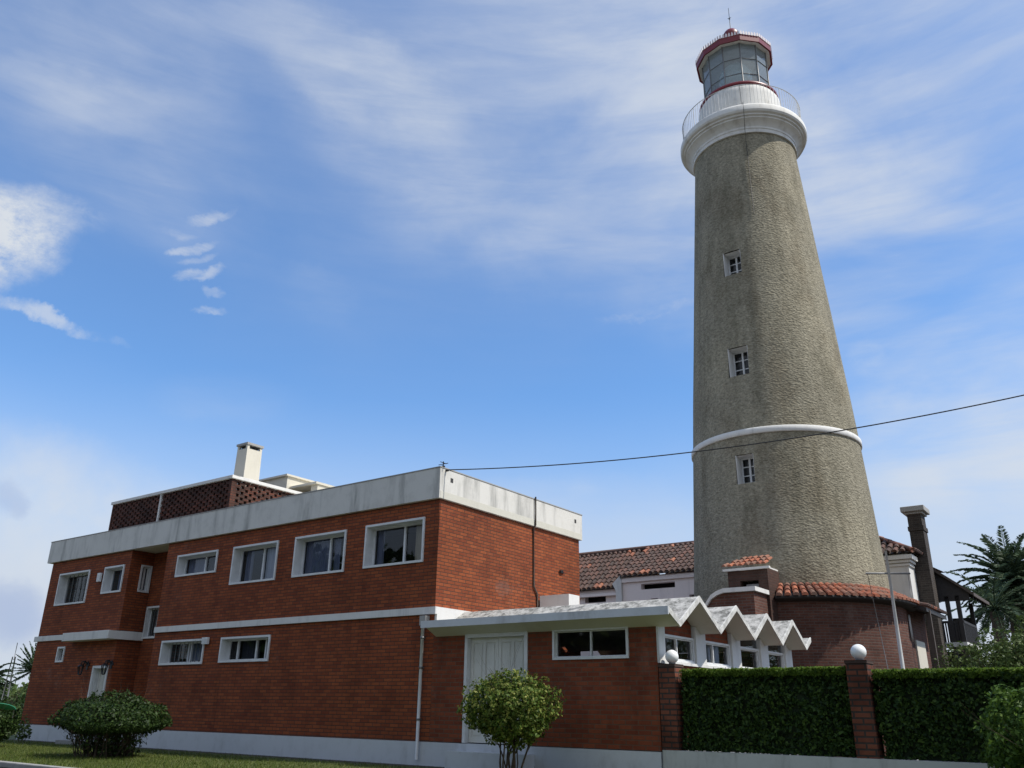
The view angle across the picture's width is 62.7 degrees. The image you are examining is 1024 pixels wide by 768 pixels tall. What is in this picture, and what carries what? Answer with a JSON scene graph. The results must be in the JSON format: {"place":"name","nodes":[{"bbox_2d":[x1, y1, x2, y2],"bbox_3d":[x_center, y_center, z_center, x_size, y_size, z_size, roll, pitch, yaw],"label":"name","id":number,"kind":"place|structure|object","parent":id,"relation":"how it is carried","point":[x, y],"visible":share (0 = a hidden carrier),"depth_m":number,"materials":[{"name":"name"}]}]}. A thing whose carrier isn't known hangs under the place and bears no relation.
{"place":"outdoors","nodes":[
{"label":"outdoors","id":0,"kind":"place"},
{"bbox_2d":[1,739,444,767],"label":"lawn","id":1,"kind":"structure","parent":0,"point":[262,765],"depth_m":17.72,"materials":[{"name":"green plant"}]},
{"bbox_2d":[0,702,20,742],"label":"bush","id":2,"kind":"object","parent":1,"relation":"on","point":[7,724],"visible":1,"depth_m":21.94,"materials":[{"name":"green plant"}]},
{"bbox_2d":[14,714,32,742],"bbox_3d":[-14.067,9.957,24.232,0.495,0.838,0.426,-8,-23,21],"label":"sapling","id":3,"kind":"object","parent":1,"relation":"on","point":[19,735],"visible":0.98,"depth_m":24.15,"materials":[{"name":"green plant"}]},
{"bbox_2d":[47,668,172,758],"bbox_3d":[-8.897,7.321,18.729,3.135,2.015,2.423,-14,-26,34],"label":"clipped bush","id":4,"kind":"object","parent":1,"relation":"on","point":[110,719],"visible":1,"depth_m":18.14,"materials":[{"name":"green plant"}]},
{"bbox_2d":[456,640,574,767],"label":"topiary shrub","id":5,"kind":"object","parent":1,"relation":"on","point":[508,713],"visible":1,"depth_m":14.21,"materials":[{"name":"green plant"}]},
{"bbox_2d":[961,682,1023,767],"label":"round bush","id":6,"kind":"object","parent":1,"relation":"on","point":[1010,748],"visible":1,"depth_m":10.08,"materials":[{"name":"green plant"}]},
{"bbox_2d":[0,0,1023,687],"label":"sky","id":7,"kind":"structure","parent":0,"point":[349,241],"materials":[{"name":"blue"}]},
{"bbox_3d":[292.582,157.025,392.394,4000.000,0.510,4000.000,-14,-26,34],"label":"ground","id":8,"kind":"structure","parent":0,"visible":0},
{"bbox_2d":[0,681,27,700],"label":"trees","id":9,"kind":"object","parent":8,"relation":"on","point":[22,690],"visible":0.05,"depth_m":147.92,"materials":[{"name":"green plant"}]},
{"bbox_2d":[16,442,581,765],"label":"brick building","id":10,"kind":"structure","parent":8,"relation":"on","point":[243,609],"depth_m":21.05,"materials":[{"name":"red brick"}]},
{"bbox_2d":[55,647,65,661],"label":"window","id":11,"kind":"structure","parent":10,"relation":"in","point":[60,653],"depth_m":26.18,"materials":[{"name":"white glass"}]},
{"bbox_2d":[53,570,90,605],"bbox_3d":[-13.978,6.593,27.047,1.870,1.020,0.419,-14,-26,34],"label":"window","id":12,"kind":"structure","parent":10,"relation":"in","point":[64,579],"depth_m":27.35,"materials":[{"name":"white paint"}]},
{"bbox_2d":[95,669,104,698],"bbox_3d":[-11.946,9.282,24.411,0.686,1.916,0.058,-14,-26,34],"label":"door","id":13,"kind":"structure","parent":10,"relation":"in","point":[101,678],"depth_m":24.69,"materials":[{"name":"grey metal"}]},
{"bbox_2d":[100,564,124,593],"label":"window","id":14,"kind":"structure","parent":10,"relation":"in","point":[109,572],"depth_m":25.97,"materials":[{"name":"white paint"}]},
{"bbox_2d":[137,565,152,592],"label":"window","id":15,"kind":"structure","parent":10,"relation":"in","point":[143,567],"depth_m":25.68,"materials":[{"name":"white glass"}]},
{"bbox_2d":[142,606,158,638],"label":"window","id":16,"kind":"structure","parent":10,"relation":"in","point":[149,611],"depth_m":25.23,"materials":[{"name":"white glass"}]},
{"bbox_2d":[158,639,204,664],"bbox_3d":[-8.766,7.258,22.702,1.950,0.640,0.419,-14,-26,34],"label":"window","id":17,"kind":"structure","parent":10,"relation":"in","point":[195,651],"depth_m":22.78,"materials":[{"name":"white glass"}]},
{"bbox_2d":[174,549,218,576],"bbox_3d":[-8.663,5.052,23.497,1.870,0.610,0.420,-14,-26,34],"label":"window","id":18,"kind":"structure","parent":10,"relation":"in","point":[198,564],"depth_m":23.76,"materials":[{"name":"white glass"}]},
{"bbox_2d":[218,635,270,662],"bbox_3d":[-6.619,6.711,21.239,1.960,0.620,0.422,-14,-26,34],"label":"window","id":19,"kind":"structure","parent":10,"relation":"in","point":[251,649],"depth_m":21.46,"materials":[{"name":"white glass"}]},
{"bbox_2d":[229,540,278,584],"bbox_3d":[-6.617,4.721,22.026,1.840,1.000,0.419,-14,-26,34],"label":"window","id":20,"kind":"structure","parent":10,"relation":"in","point":[273,546],"depth_m":22.24,"materials":[{"name":"white glass"}]},
{"bbox_2d":[291,529,346,577],"bbox_3d":[-4.603,4.207,20.654,1.840,1.000,0.422,-14,-26,34],"label":"window","id":21,"kind":"structure","parent":10,"relation":"in","point":[319,556],"depth_m":20.93,"materials":[{"name":"white glass"}]},
{"bbox_2d":[362,517,425,568],"bbox_3d":[-2.587,3.683,19.281,1.850,1.000,0.419,-14,-26,34],"label":"window","id":22,"kind":"structure","parent":10,"relation":"in","point":[370,541],"depth_m":19.49,"materials":[{"name":"white glass"}]},
{"bbox_2d":[448,395,1023,469],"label":"overhead cable","id":23,"kind":"object","parent":10,"relation":"attached to","point":[746,444],"visible":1,"depth_m":16.71,"materials":[{"name":"black plastic"}]},
{"bbox_2d":[420,594,810,767],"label":"brick wing","id":24,"kind":"structure","parent":8,"relation":"on","point":[611,714],"depth_m":15.87,"materials":[{"name":"red brick"}]},
{"bbox_2d":[468,636,523,744],"bbox_3d":[-0.263,5.983,16.464,1.396,1.956,0.058,-14,-26,34],"label":"door","id":25,"kind":"structure","parent":24,"relation":"in","point":[501,645],"depth_m":16.68,"materials":[{"name":"grey metal"}]},
{"bbox_2d":[552,627,628,659],"bbox_3d":[1.458,4.789,15.502,1.620,0.555,0.150,-14,-26,34],"label":"window","id":26,"kind":"structure","parent":24,"relation":"in","point":[555,651],"depth_m":15.51,"materials":[{"name":"white glass"}]},
{"bbox_2d":[665,634,694,663],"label":"window","id":27,"kind":"structure","parent":24,"relation":"in","point":[691,654],"depth_m":15.65,"materials":[{"name":"white wood"}]},
{"bbox_2d":[706,641,731,667],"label":"window","id":28,"kind":"structure","parent":24,"relation":"in","point":[712,653],"depth_m":16.86,"materials":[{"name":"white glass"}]},
{"bbox_2d":[740,646,759,668],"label":"window","id":29,"kind":"structure","parent":24,"relation":"in","point":[756,651],"depth_m":18.33,"materials":[{"name":"white wood"}]},
{"bbox_2d":[768,651,784,667],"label":"window","id":30,"kind":"structure","parent":24,"relation":"in","point":[781,655],"depth_m":19.53,"materials":[{"name":"white wood"}]},
{"bbox_2d":[579,505,988,669],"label":"tiled house","id":31,"kind":"structure","parent":8,"relation":"on","point":[622,574],"depth_m":32.63,"materials":[{"name":"brown tile"}]},
{"bbox_2d":[681,8,889,602],"bbox_3d":[9.030,-2.423,30.532,6.360,29.150,6.360,-14,-26,34],"label":"lighthouse","id":32,"kind":"object","parent":8,"relation":"on","point":[767,365],"visible":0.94,"depth_m":27.79,"materials":[{"name":"paint"}]},
{"bbox_2d":[723,250,741,276],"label":"window","id":33,"kind":"structure","parent":32,"relation":"in","point":[732,261],"depth_m":29.71,"materials":[{"name":"white paint"}]},
{"bbox_2d":[728,346,748,376],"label":"window","id":34,"kind":"structure","parent":32,"relation":"in","point":[737,357],"depth_m":28.14,"materials":[{"name":"white paint"}]},
{"bbox_2d":[735,453,754,483],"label":"window","id":35,"kind":"structure","parent":32,"relation":"in","point":[744,463],"depth_m":26.59,"materials":[{"name":"white paint"}]},
{"bbox_2d":[705,554,919,759],"bbox_3d":[9.448,7.861,24.332,8.543,5.507,3.357,12,-24,-28],"label":"round annex","id":36,"kind":"object","parent":8,"relation":"on","point":[835,622],"visible":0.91,"depth_m":23.55,"materials":[{"name":"brick"}]},
{"bbox_2d":[662,750,1004,767],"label":"garden wall","id":37,"kind":"structure","parent":8,"relation":"on","point":[685,759],"depth_m":12.89,"materials":[{"name":"paint"}]},
{"bbox_2d":[658,664,685,749],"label":"brick pillar","id":38,"kind":"structure","parent":37,"relation":"on","point":[671,705],"depth_m":14.21,"materials":[{"name":"red brick"}]},
{"bbox_2d":[665,650,678,663],"bbox_3d":[2.780,4.747,14.610,0.230,0.240,0.230,-14,-26,34],"label":"globe lamp","id":39,"kind":"object","parent":38,"relation":"on","point":[671,656],"visible":0.95,"depth_m":14.53,"materials":[{"name":"white glass"}]},
{"bbox_2d":[679,665,856,757],"bbox_3d":[4.240,5.319,13.679,2.918,1.346,1.043,-14,-26,34],"label":"hedge","id":40,"kind":"object","parent":37,"relation":"on","point":[802,710],"visible":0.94,"depth_m":13.31,"materials":[{"name":"green plant"}]},
{"bbox_2d":[844,660,884,758],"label":"brick pillar","id":41,"kind":"structure","parent":37,"relation":"on","point":[868,738],"depth_m":12.46,"materials":[{"name":"red brick"}]},
{"bbox_2d":[850,644,866,659],"bbox_3d":[5.316,4.116,12.887,0.230,0.240,0.230,-14,-26,34],"label":"globe lamp","id":42,"kind":"object","parent":41,"relation":"on","point":[858,651],"visible":0.96,"depth_m":12.81,"materials":[{"name":"white glass"}]},
{"bbox_2d":[871,666,1023,762],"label":"hedge","id":43,"kind":"object","parent":37,"relation":"on","point":[922,715],"visible":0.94,"depth_m":11.96,"materials":[{"name":"green plant"}]},
{"bbox_2d":[866,551,910,668],"bbox_3d":[8.204,5.760,17.747,0.944,4.450,0.088,-1,-21,5],"label":"flagpole","id":44,"kind":"object","parent":8,"relation":"on","point":[899,645],"visible":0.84,"depth_m":18.07,"materials":[{"name":"metal"}]},
{"bbox_2d":[907,600,946,668],"bbox_3d":[12.456,8.803,25.796,1.794,4.682,3.000,-14,-26,34],"label":"brick passage","id":45,"kind":"object","parent":8,"relation":"on","point":[921,651],"visible":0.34,"depth_m":25.80,"materials":[{"name":"brick"}]},
{"bbox_2d":[934,612,1023,668],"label":"leafy tree","id":46,"kind":"object","parent":8,"relation":"on","point":[1012,655],"visible":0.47,"depth_m":22.39,"materials":[{"name":"green plant"}]},
{"bbox_2d":[939,571,1023,652],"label":"palm tree","id":47,"kind":"object","parent":8,"relation":"on","point":[995,618],"visible":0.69,"depth_m":34.77,"materials":[{"name":"green plant"}]},
{"bbox_2d":[946,525,1023,634],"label":"palm tree","id":48,"kind":"object","parent":8,"relation":"on","point":[1006,562],"visible":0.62,"depth_m":37.92,"materials":[{"name":"green plant"}]},
{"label":"side lawn","id":49,"kind":"structure","parent":0,"visible":0},
{"bbox_2d":[0,703,15,717],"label":"green canopy","id":50,"kind":"object","parent":49,"relation":"on","point":[9,707],"visible":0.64,"depth_m":36.27,"materials":[{"name":"fabric"}]},
{"bbox_2d":[0,663,16,697],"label":"palm tree","id":51,"kind":"object","parent":49,"relation":"on","point":[2,672],"visible":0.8,"depth_m":49.98,"materials":[{"name":"green plant"}]},
{"bbox_2d":[1,643,17,699],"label":"radio mast","id":52,"kind":"object","parent":49,"relation":"on","point":[14,659],"visible":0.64,"depth_m":49.55,"materials":[{"name":"grey metal"}]},
{"bbox_2d":[0,688,24,726],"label":"distant bush","id":53,"kind":"object","parent":49,"relation":"on","point":[16,702],"visible":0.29,"depth_m":38.28,"materials":[{"name":"green plant"}]},
{"bbox_2d":[10,691,26,700],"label":"distant bush","id":54,"kind":"object","parent":49,"relation":"on","point":[24,696],"visible":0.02,"depth_m":42.35,"materials":[{"name":"green plant"}]},
{"bbox_2d":[5,641,36,698],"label":"spiky palm","id":55,"kind":"object","parent":49,"relation":"on","point":[27,666],"visible":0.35,"depth_m":45.95,"materials":[{"name":"green plant"}]},
{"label":"road","id":56,"kind":"structure","parent":0,"visible":0},
{"bbox_2d":[0,761,71,767],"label":"kerb","id":57,"kind":"structure","parent":56,"relation":"on","point":[8,764],"depth_m":16.10,"materials":[{"name":"grey concrete"}]}
]}

